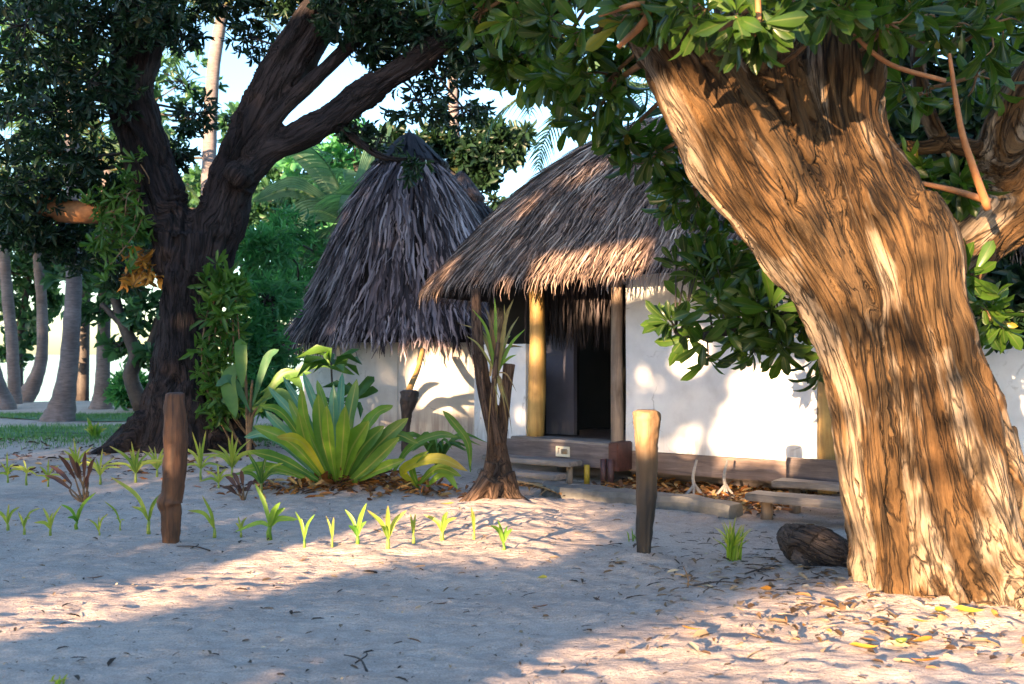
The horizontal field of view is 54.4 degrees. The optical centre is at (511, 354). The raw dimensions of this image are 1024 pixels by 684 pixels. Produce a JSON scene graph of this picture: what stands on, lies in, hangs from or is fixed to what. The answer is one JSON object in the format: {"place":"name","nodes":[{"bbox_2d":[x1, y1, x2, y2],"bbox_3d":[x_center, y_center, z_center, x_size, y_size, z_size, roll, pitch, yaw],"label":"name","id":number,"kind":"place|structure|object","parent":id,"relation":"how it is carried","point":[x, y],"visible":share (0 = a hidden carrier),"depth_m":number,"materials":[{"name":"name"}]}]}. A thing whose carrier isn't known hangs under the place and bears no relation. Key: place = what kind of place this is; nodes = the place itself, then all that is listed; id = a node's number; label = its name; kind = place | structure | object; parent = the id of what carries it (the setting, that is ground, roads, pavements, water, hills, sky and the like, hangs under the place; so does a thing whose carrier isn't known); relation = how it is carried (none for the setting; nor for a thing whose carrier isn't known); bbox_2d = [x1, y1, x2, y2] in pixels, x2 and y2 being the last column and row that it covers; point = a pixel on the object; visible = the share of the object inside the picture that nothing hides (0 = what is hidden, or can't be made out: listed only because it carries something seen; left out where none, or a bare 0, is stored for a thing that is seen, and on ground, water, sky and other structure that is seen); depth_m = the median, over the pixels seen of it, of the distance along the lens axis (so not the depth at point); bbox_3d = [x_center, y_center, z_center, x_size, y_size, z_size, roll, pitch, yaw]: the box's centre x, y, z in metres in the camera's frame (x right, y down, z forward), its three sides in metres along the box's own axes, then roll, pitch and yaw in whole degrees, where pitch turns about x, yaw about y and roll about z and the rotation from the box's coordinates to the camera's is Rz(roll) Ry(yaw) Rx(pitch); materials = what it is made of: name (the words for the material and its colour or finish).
{"place":"outdoors","nodes":[
{"label":"outdoors","id":0,"kind":"place"},
{"bbox_2d":[0,410,290,449],"bbox_3d":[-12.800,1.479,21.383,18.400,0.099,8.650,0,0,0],"label":"lawn","id":1,"kind":"structure","parent":0,"point":[64,430],"depth_m":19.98,"materials":[{"name":"green plant"}]},
{"bbox_2d":[0,2,177,421],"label":"coconut palm","id":2,"kind":"object","parent":1,"relation":"on","point":[61,406],"visible":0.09,"depth_m":22.23,"materials":[{"name":"grey plant"}]},
{"bbox_2d":[0,355,303,401],"bbox_3d":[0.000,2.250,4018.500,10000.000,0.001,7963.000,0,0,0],"label":"sea","id":3,"kind":"structure","parent":0,"point":[47,387],"depth_m":125.70,"materials":[{"name":"white liquid"}]},
{"bbox_2d":[0,0,1020,354],"label":"sky","id":4,"kind":"structure","parent":0,"point":[237,74],"materials":[{"name":"white"}]},
{"bbox_2d":[0,401,1023,683],"bbox_3d":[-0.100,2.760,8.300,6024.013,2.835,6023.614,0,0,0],"label":"sand ground","id":5,"kind":"structure","parent":0,"point":[128,557],"depth_m":6.15,"materials":[{"name":"beige sand"}]},
{"bbox_2d":[0,505,18,530],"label":"lily seedling","id":6,"kind":"object","parent":5,"relation":"on","point":[7,518],"visible":0.93,"depth_m":8.66,"materials":[{"name":"green plant"}]},
{"bbox_2d":[0,454,21,482],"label":"lily plant","id":7,"kind":"object","parent":5,"relation":"on","point":[7,469],"visible":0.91,"depth_m":12.07,"materials":[{"name":"green plant"}]},
{"bbox_2d":[0,139,45,409],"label":"coconut palm","id":8,"kind":"object","parent":5,"relation":"on","point":[7,401],"visible":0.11,"depth_m":27.87,"materials":[{"name":"grey plant"}]},
{"bbox_2d":[12,460,36,484],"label":"lily plant","id":9,"kind":"object","parent":5,"relation":"on","point":[25,470],"visible":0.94,"depth_m":11.81,"materials":[{"name":"green plant"}]},
{"bbox_2d":[18,508,39,534],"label":"lily seedling","id":10,"kind":"object","parent":5,"relation":"on","point":[24,521],"visible":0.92,"depth_m":8.45,"materials":[{"name":"green plant"}]},
{"bbox_2d":[0,160,57,403],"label":"coconut palm","id":11,"kind":"object","parent":5,"relation":"on","point":[12,348],"visible":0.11,"depth_m":29.86,"materials":[{"name":"grey plant"}]},
{"bbox_2d":[0,220,64,386],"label":"beach tree","id":12,"kind":"object","parent":5,"relation":"on","point":[24,285],"visible":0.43,"depth_m":32.87,"materials":[{"name":"green plant"}]},
{"bbox_2d":[34,506,60,535],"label":"lily seedling","id":13,"kind":"object","parent":5,"relation":"on","point":[49,523],"visible":0.96,"depth_m":8.35,"materials":[{"name":"green plant"}]},
{"bbox_2d":[36,459,60,486],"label":"lily plant","id":14,"kind":"object","parent":5,"relation":"on","point":[46,473],"visible":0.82,"depth_m":11.61,"materials":[{"name":"green plant"}]},
{"bbox_2d":[6,149,100,402],"bbox_3d":[-14.752,-2.350,31.257,5.585,8.124,4.648,0,0,37],"label":"coconut palm","id":15,"kind":"object","parent":5,"relation":"on","point":[31,386],"visible":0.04,"depth_m":31.25,"materials":[{"name":"grey plant"}]},
{"bbox_2d":[50,674,67,683],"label":"grass tuft","id":16,"kind":"object","parent":5,"relation":"on","point":[58,681],"visible":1,"depth_m":4.58,"materials":[{"name":"green plant"}]},
{"bbox_2d":[45,451,94,502],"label":"dark leaved plant","id":17,"kind":"object","parent":5,"relation":"on","point":[85,482],"visible":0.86,"depth_m":10.39,"materials":[{"name":"brown plant"}]},
{"bbox_2d":[60,437,93,465],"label":"lily plant","id":18,"kind":"object","parent":5,"relation":"on","point":[76,457],"visible":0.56,"depth_m":12.60,"materials":[{"name":"green plant"}]},
{"bbox_2d":[61,492,95,529],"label":"lily seedling","id":19,"kind":"object","parent":5,"relation":"on","point":[75,517],"visible":0.94,"depth_m":8.59,"materials":[{"name":"green plant"}]},
{"bbox_2d":[85,418,105,438],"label":"grass tuft","id":20,"kind":"object","parent":5,"relation":"on","point":[95,430],"visible":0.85,"depth_m":17.45,"materials":[{"name":"green plant"}]},
{"bbox_2d":[90,514,107,535],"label":"lily seedling","id":21,"kind":"object","parent":5,"relation":"on","point":[99,524],"visible":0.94,"depth_m":8.38,"materials":[{"name":"green plant"}]},
{"bbox_2d":[0,102,199,409],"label":"coconut palm","id":22,"kind":"object","parent":5,"relation":"on","point":[102,374],"visible":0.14,"depth_m":27.42,"materials":[{"name":"grey plant"}]},
{"bbox_2d":[39,229,161,411],"bbox_3d":[-10.549,-1.025,26.216,4.126,5.037,2.151,0,0,16],"label":"beach tree","id":23,"kind":"object","parent":5,"relation":"on","point":[135,350],"visible":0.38,"depth_m":25.91,"materials":[{"name":"green plant"}]},
{"bbox_2d":[81,449,121,484],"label":"lily plant","id":24,"kind":"object","parent":5,"relation":"on","point":[98,469],"visible":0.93,"depth_m":11.79,"materials":[{"name":"green plant"}]},
{"bbox_2d":[104,501,123,530],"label":"lily seedling","id":25,"kind":"object","parent":5,"relation":"on","point":[113,508],"visible":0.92,"depth_m":8.67,"materials":[{"name":"green plant"}]},
{"bbox_2d":[102,362,147,410],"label":"leafy shrub","id":26,"kind":"object","parent":5,"relation":"on","point":[116,393],"visible":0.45,"depth_m":26.65,"materials":[{"name":"green plant"}]},
{"bbox_2d":[103,441,162,482],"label":"lily plant","id":27,"kind":"object","parent":5,"relation":"on","point":[135,466],"visible":0.92,"depth_m":11.80,"materials":[{"name":"green plant"}]},
{"bbox_2d":[110,476,158,534],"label":"lily seedling","id":28,"kind":"object","parent":5,"relation":"on","point":[142,508],"visible":0.87,"depth_m":8.58,"materials":[{"name":"green plant"}]},
{"bbox_2d":[138,445,163,476],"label":"lily plant","id":29,"kind":"object","parent":5,"relation":"on","point":[157,465],"visible":0.69,"depth_m":12.36,"materials":[{"name":"green plant"}]},
{"bbox_2d":[156,392,188,543],"bbox_3d":[-2.723,1.000,7.981,0.248,1.394,0.224,0,0,0],"label":"wooden post","id":30,"kind":"object","parent":5,"relation":"on","point":[174,462],"visible":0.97,"depth_m":7.91,"materials":[{"name":"brown wood"}]},
{"bbox_2d":[0,0,353,400],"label":"beach tree","id":31,"kind":"object","parent":5,"relation":"on","point":[192,179],"visible":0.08,"depth_m":35.58,"materials":[{"name":"green plant"}]},
{"bbox_2d":[177,544,210,550],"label":"twig","id":32,"kind":"object","parent":5,"relation":"on","point":[197,546],"visible":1,"depth_m":7.81,"materials":[{"name":"wood"}]},
{"bbox_2d":[187,497,215,537],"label":"lily seedling","id":33,"kind":"object","parent":5,"relation":"on","point":[211,521],"visible":0.93,"depth_m":8.26,"materials":[{"name":"green plant"}]},
{"bbox_2d":[187,432,223,479],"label":"lily plant","id":34,"kind":"object","parent":5,"relation":"on","point":[199,459],"visible":0.89,"depth_m":11.84,"materials":[{"name":"green plant"}]},
{"bbox_2d":[200,464,239,487],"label":"lily plant","id":35,"kind":"object","parent":5,"relation":"on","point":[218,478],"visible":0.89,"depth_m":11.00,"materials":[{"name":"green plant"}]},
{"bbox_2d":[161,0,285,194],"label":"coconut palm","id":36,"kind":"object","parent":5,"relation":"on","point":[209,146],"visible":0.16,"depth_m":29.85,"materials":[{"name":"beige plant"}]},
{"bbox_2d":[203,432,252,477],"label":"lily plant","id":37,"kind":"object","parent":5,"relation":"on","point":[232,459],"visible":0.94,"depth_m":11.95,"materials":[{"name":"green plant"}]},
{"bbox_2d":[222,470,253,499],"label":"dark leaved plant","id":38,"kind":"object","parent":5,"relation":"on","point":[237,486],"visible":0.91,"depth_m":10.30,"materials":[{"name":"brown plant"}]},
{"bbox_2d":[236,517,246,537],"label":"lily seedling","id":39,"kind":"object","parent":5,"relation":"on","point":[240,525],"visible":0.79,"depth_m":8.34,"materials":[{"name":"green plant"}]},
{"bbox_2d":[227,452,293,492],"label":"lily plant","id":40,"kind":"object","parent":5,"relation":"on","point":[261,476],"visible":0.92,"depth_m":10.68,"materials":[{"name":"green plant"}]},
{"bbox_2d":[235,484,297,539],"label":"lily seedling","id":41,"kind":"object","parent":5,"relation":"on","point":[273,518],"visible":0.94,"depth_m":8.14,"materials":[{"name":"green plant"}]},
{"bbox_2d":[217,200,330,426],"bbox_3d":[-4.513,-0.677,18.928,2.188,4.531,6.430,0,0,0],"label":"leafy shrub","id":42,"kind":"object","parent":5,"relation":"on","point":[278,241],"visible":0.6,"depth_m":16.95,"materials":[{"name":"green plant"}]},
{"bbox_2d":[216,339,354,456],"bbox_3d":[-3.165,0.619,14.060,1.949,1.697,0.353,0,0,0],"label":"banana plant","id":43,"kind":"object","parent":5,"relation":"on","point":[230,385],"visible":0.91,"depth_m":13.99,"materials":[{"name":"green plant"}]},
{"bbox_2d":[0,0,578,454],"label":"forked tree","id":44,"kind":"object","parent":5,"relation":"on","point":[260,138],"visible":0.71,"depth_m":14.80,"materials":[{"name":"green plant"}]},
{"bbox_2d":[72,145,157,285],"bbox_3d":[-5.808,-2.045,14.615,1.132,2.132,1.260,0,0,0],"label":"climbing vine","id":45,"kind":"object","parent":44,"relation":"attached to","point":[133,222],"visible":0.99,"depth_m":14.56,"materials":[{"name":"green plant"}]},
{"bbox_2d":[117,245,163,291],"bbox_3d":[-5.567,-1.306,14.992,0.857,0.751,0.704,0,0,0],"label":"dead leaf spray","id":46,"kind":"object","parent":44,"relation":"attached to","point":[138,276],"visible":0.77,"depth_m":14.91,"materials":[{"name":"orange plant"}]},
{"bbox_2d":[179,249,263,446],"bbox_3d":[-4.229,-0.102,14.495,1.155,2.918,1.044,0,0,-31],"label":"climbing vine","id":47,"kind":"object","parent":44,"relation":"attached to","point":[229,290],"visible":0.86,"depth_m":14.47,"materials":[{"name":"green plant"}]},
{"bbox_2d":[296,513,314,547],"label":"lily seedling","id":48,"kind":"object","parent":5,"relation":"on","point":[304,530],"visible":0.94,"depth_m":7.59,"materials":[{"name":"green plant"}]},
{"bbox_2d":[250,117,370,331],"bbox_3d":[-5.248,-2.709,29.468,5.375,9.072,3.848,0,0,0],"label":"beach tree","id":49,"kind":"object","parent":5,"relation":"on","point":[334,147],"visible":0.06,"depth_m":29.73,"materials":[{"name":"green plant"}]},
{"bbox_2d":[252,122,392,270],"bbox_3d":[-3.528,-1.917,21.690,4.793,6.782,4.274,0,0,-18],"label":"young palm","id":50,"kind":"object","parent":5,"relation":"on","point":[325,205],"visible":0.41,"depth_m":21.52,"materials":[{"name":"green plant"}]},
{"bbox_2d":[241,372,417,490],"bbox_3d":[-2.042,1.069,11.049,1.999,1.734,1.101,0,0,0],"label":"nest fern","id":51,"kind":"object","parent":5,"relation":"on","point":[330,439],"visible":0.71,"depth_m":10.88,"materials":[{"name":"green plant"}]},
{"bbox_2d":[326,517,333,546],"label":"lily seedling","id":52,"kind":"object","parent":5,"relation":"on","point":[331,527],"visible":0.92,"depth_m":7.65,"materials":[{"name":"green plant"}]},
{"bbox_2d":[296,345,377,418],"bbox_3d":[-2.390,0.658,13.589,1.117,1.597,0.916,0,0,-18],"label":"tall stem plant","id":53,"kind":"object","parent":5,"relation":"on","point":[341,363],"visible":0.56,"depth_m":13.52,"materials":[{"name":"green plant"}]},
{"bbox_2d":[345,503,366,543],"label":"lily seedling","id":54,"kind":"object","parent":5,"relation":"on","point":[357,528],"visible":0.94,"depth_m":7.65,"materials":[{"name":"green plant"}]},
{"bbox_2d":[344,651,367,671],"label":"twig","id":55,"kind":"object","parent":5,"relation":"on","point":[361,660],"visible":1,"depth_m":4.84,"materials":[{"name":"grey wood"}]},
{"bbox_2d":[283,132,488,443],"bbox_3d":[-1.957,-1.350,19.195,5.019,5.900,5.000,0,0,0],"label":"thatched hut","id":56,"kind":"object","parent":5,"relation":"on","point":[392,244],"visible":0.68,"depth_m":17.51,"materials":[{"name":"grey plant"}]},
{"bbox_2d":[367,506,406,548],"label":"lily seedling","id":57,"kind":"object","parent":5,"relation":"on","point":[388,528],"visible":0.95,"depth_m":7.51,"materials":[{"name":"green plant"}]},
{"bbox_2d":[400,390,418,451],"bbox_3d":[-1.598,1.130,15.502,0.303,1.159,0.304,0,0,0],"label":"wooden post","id":58,"kind":"object","parent":5,"relation":"on","point":[408,400],"visible":0.78,"depth_m":15.42,"materials":[{"name":"brown wood"}]},
{"bbox_2d":[406,348,424,389],"bbox_3d":[-1.558,0.259,16.103,0.107,0.739,1.059,0,0,7],"label":"wooden prop","id":59,"kind":"object","parent":58,"relation":"on","point":[412,382],"visible":0.88,"depth_m":16.14,"materials":[{"name":"brown wood"}]},
{"bbox_2d":[410,513,415,543],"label":"lily seedling","id":60,"kind":"object","parent":5,"relation":"on","point":[413,522],"visible":0.9,"depth_m":7.76,"materials":[{"name":"green plant"}]},
{"bbox_2d":[2,449,836,515],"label":"leaf litter","id":61,"kind":"object","parent":5,"relation":"on","point":[709,489],"visible":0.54,"depth_m":10.89,"materials":[{"name":"brown plant"}]},
{"bbox_2d":[389,4,459,136],"bbox_3d":[-1.951,-5.505,33.158,4.890,14.523,4.718,0,0,-40],"label":"coconut palm","id":62,"kind":"object","parent":5,"relation":"on","point":[456,104],"visible":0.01,"depth_m":32.84,"materials":[{"name":"grey plant"}]},
{"bbox_2d":[399,451,466,489],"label":"arching plant","id":63,"kind":"object","parent":5,"relation":"on","point":[444,466],"visible":0.94,"depth_m":10.82,"materials":[{"name":"green plant"}]},
{"bbox_2d":[393,411,484,471],"bbox_3d":[-1.012,1.121,12.814,1.380,0.898,1.698,0,0,0],"label":"arching plant","id":64,"kind":"object","parent":5,"relation":"on","point":[433,445],"visible":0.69,"depth_m":12.00,"materials":[{"name":"green plant"}]},
{"bbox_2d":[423,512,455,540],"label":"lily seedling","id":65,"kind":"object","parent":5,"relation":"on","point":[443,523],"visible":0.97,"depth_m":7.91,"materials":[{"name":"green plant"}]},
{"bbox_2d":[378,113,539,210],"bbox_3d":[-1.594,-2.447,27.743,4.632,8.832,2.113,0,0,-19],"label":"dark leaved tree","id":66,"kind":"object","parent":5,"relation":"on","point":[483,165],"visible":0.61,"depth_m":27.66,"materials":[{"name":"green plant"}]},
{"bbox_2d":[453,171,492,222],"bbox_3d":[-1.270,-1.510,25.008,4.875,6.220,4.865,0,0,0],"label":"thatched hut","id":67,"kind":"object","parent":5,"relation":"on","point":[464,180],"visible":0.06,"depth_m":24.63,"materials":[{"name":"grey plant"}]},
{"bbox_2d":[471,507,475,539],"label":"lily seedling","id":68,"kind":"object","parent":5,"relation":"on","point":[473,519],"visible":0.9,"depth_m":7.88,"materials":[{"name":"green plant"}]},
{"bbox_2d":[458,288,528,501],"bbox_3d":[-0.186,0.487,9.954,0.768,2.315,0.481,0,0,-23],"label":"gnarled stump","id":69,"kind":"object","parent":5,"relation":"on","point":[496,479],"visible":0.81,"depth_m":9.90,"materials":[{"name":"brown wood"}]},
{"bbox_2d":[459,298,523,434],"bbox_3d":[-0.210,0.131,10.037,0.686,1.425,0.516,0,0,0],"label":"strap leaf plant","id":70,"kind":"object","parent":69,"relation":"on","point":[490,340],"visible":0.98,"depth_m":9.94,"materials":[{"name":"green plant"}]},
{"bbox_2d":[491,521,512,549],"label":"lily seedling","id":71,"kind":"object","parent":5,"relation":"on","point":[502,535],"visible":0.94,"depth_m":7.45,"materials":[{"name":"green plant"}]},
{"bbox_2d":[0,438,1020,683],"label":"twig litter","id":72,"kind":"object","parent":5,"relation":"on","point":[420,568],"visible":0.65,"depth_m":6.71,"materials":[{"name":"brown wood"}]},
{"bbox_2d":[0,480,1021,682],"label":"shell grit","id":73,"kind":"object","parent":5,"relation":"on","point":[485,596],"visible":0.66,"depth_m":5.82,"materials":[{"name":"white stone"}]},
{"bbox_2d":[517,480,561,497],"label":"dead palm frond","id":74,"kind":"object","parent":5,"relation":"on","point":[537,485],"visible":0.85,"depth_m":10.87,"materials":[{"name":"brown plant"}]},
{"bbox_2d":[477,454,613,484],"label":"wooden steps","id":75,"kind":"structure","parent":5,"relation":"on","point":[569,464],"depth_m":11.65,"materials":[{"name":"brown wood"}]},
{"bbox_2d":[480,33,655,173],"bbox_3d":[2.209,-3.023,22.250,5.414,9.367,5.711,0,0,39],"label":"coconut palm","id":76,"kind":"object","parent":5,"relation":"on","point":[600,79],"visible":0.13,"depth_m":22.98,"materials":[{"name":"green plant"}]},
{"bbox_2d":[187,503,1023,683],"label":"leaf litter","id":77,"kind":"object","parent":5,"relation":"on","point":[891,641],"visible":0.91,"depth_m":5.63,"materials":[{"name":"brown plant"}]},
{"bbox_2d":[895,638,906,643],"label":"fallen leaf","id":78,"kind":"object","parent":77,"relation":"on","point":[902,639],"visible":1,"depth_m":5.08,"materials":[{"name":"yellow plant"}]},
{"bbox_2d":[953,605,984,611],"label":"fallen leaf","id":79,"kind":"object","parent":77,"relation":"on","point":[964,608],"visible":1,"depth_m":5.55,"materials":[{"name":"yellow plant"}]},
{"bbox_2d":[627,530,635,541],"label":"grass tuft","id":80,"kind":"object","parent":5,"relation":"on","point":[632,536],"visible":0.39,"depth_m":7.97,"materials":[{"name":"green plant"}]},
{"bbox_2d":[541,481,742,518],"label":"concrete kerb","id":81,"kind":"structure","parent":5,"relation":"on","point":[695,503],"depth_m":9.99,"materials":[{"name":"grey concrete"}]},
{"bbox_2d":[632,409,660,553],"bbox_3d":[0.964,1.010,7.138,0.200,1.230,0.198,0,0,-34],"label":"wooden post","id":82,"kind":"object","parent":5,"relation":"on","point":[646,423],"visible":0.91,"depth_m":7.08,"materials":[{"name":"brown wood"}]},
{"bbox_2d":[683,566,688,586],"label":"twig","id":83,"kind":"object","parent":5,"relation":"on","point":[687,578],"visible":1,"depth_m":6.29,"materials":[{"name":"wood"}]},
{"bbox_2d":[685,460,704,494],"bbox_3d":[1.976,1.354,10.739,0.315,0.430,0.172,0,0,-10],"label":"aerial root","id":84,"kind":"object","parent":5,"relation":"on","point":[694,486],"visible":0.75,"depth_m":10.74,"materials":[{"name":"grey wood"}]},
{"bbox_2d":[395,0,1023,612],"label":"gnarled tree","id":85,"kind":"object","parent":5,"relation":"on","point":[823,150],"visible":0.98,"depth_m":5.99,"materials":[{"name":"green plant"}]},
{"bbox_2d":[694,578,738,585],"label":"twig","id":86,"kind":"object","parent":5,"relation":"on","point":[716,582],"visible":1,"depth_m":6.29,"materials":[{"name":"wood"}]},
{"bbox_2d":[417,78,1023,493],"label":"thatched hut","id":87,"kind":"object","parent":5,"relation":"on","point":[563,250],"visible":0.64,"depth_m":11.91,"materials":[{"name":"white paint"}]},
{"bbox_2d":[712,459,734,498],"bbox_3d":[2.287,1.351,10.723,0.270,0.430,0.171,0,0,-18],"label":"aerial root","id":88,"kind":"object","parent":5,"relation":"on","point":[725,488],"visible":0.81,"depth_m":10.73,"materials":[{"name":"beige wood"}]},
{"bbox_2d":[713,518,750,560],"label":"grass tuft","id":89,"kind":"object","parent":5,"relation":"on","point":[733,548],"visible":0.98,"depth_m":7.19,"materials":[{"name":"green plant"}]},
{"bbox_2d":[744,566,770,574],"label":"twig","id":90,"kind":"object","parent":5,"relation":"on","point":[761,568],"visible":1,"depth_m":6.65,"materials":[{"name":"wood"}]},
{"bbox_2d":[760,585,770,589],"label":"fallen leaf","id":91,"kind":"object","parent":5,"relation":"on","point":[766,587],"visible":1,"depth_m":6.10,"materials":[{"name":"orange plant"}]},
{"bbox_2d":[745,457,842,519],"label":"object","id":92,"kind":"structure","parent":5,"relation":"on","point":[813,474],"depth_m":9.54,"materials":[{"name":"brown wood"}]},
{"bbox_2d":[776,523,848,567],"bbox_3d":[2.209,1.436,7.208,0.412,0.392,0.678,0,0,-29],"label":"charred log","id":93,"kind":"object","parent":5,"relation":"on","point":[803,544],"visible":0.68,"depth_m":7.09,"materials":[{"name":"black wood"}]},
{"bbox_2d":[850,642,876,647],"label":"fallen leaf","id":94,"kind":"object","parent":5,"relation":"on","point":[857,644],"visible":1,"depth_m":4.97,"materials":[{"name":"yellow plant"}]},
{"bbox_2d":[909,636,931,641],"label":"fallen leaf","id":95,"kind":"object","parent":5,"relation":"on","point":[923,638],"visible":1,"depth_m":5.10,"materials":[{"name":"orange plant"}]},
{"bbox_2d":[911,657,939,660],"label":"fallen leaf","id":96,"kind":"object","parent":5,"relation":"on","point":[931,658],"visible":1,"depth_m":4.76,"materials":[{"name":"orange plant"}]},
{"bbox_2d":[935,606,945,611],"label":"fallen leaf","id":97,"kind":"object","parent":5,"relation":"on","point":[939,609],"visible":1,"depth_m":5.56,"materials":[{"name":"yellow plant"}]}
]}

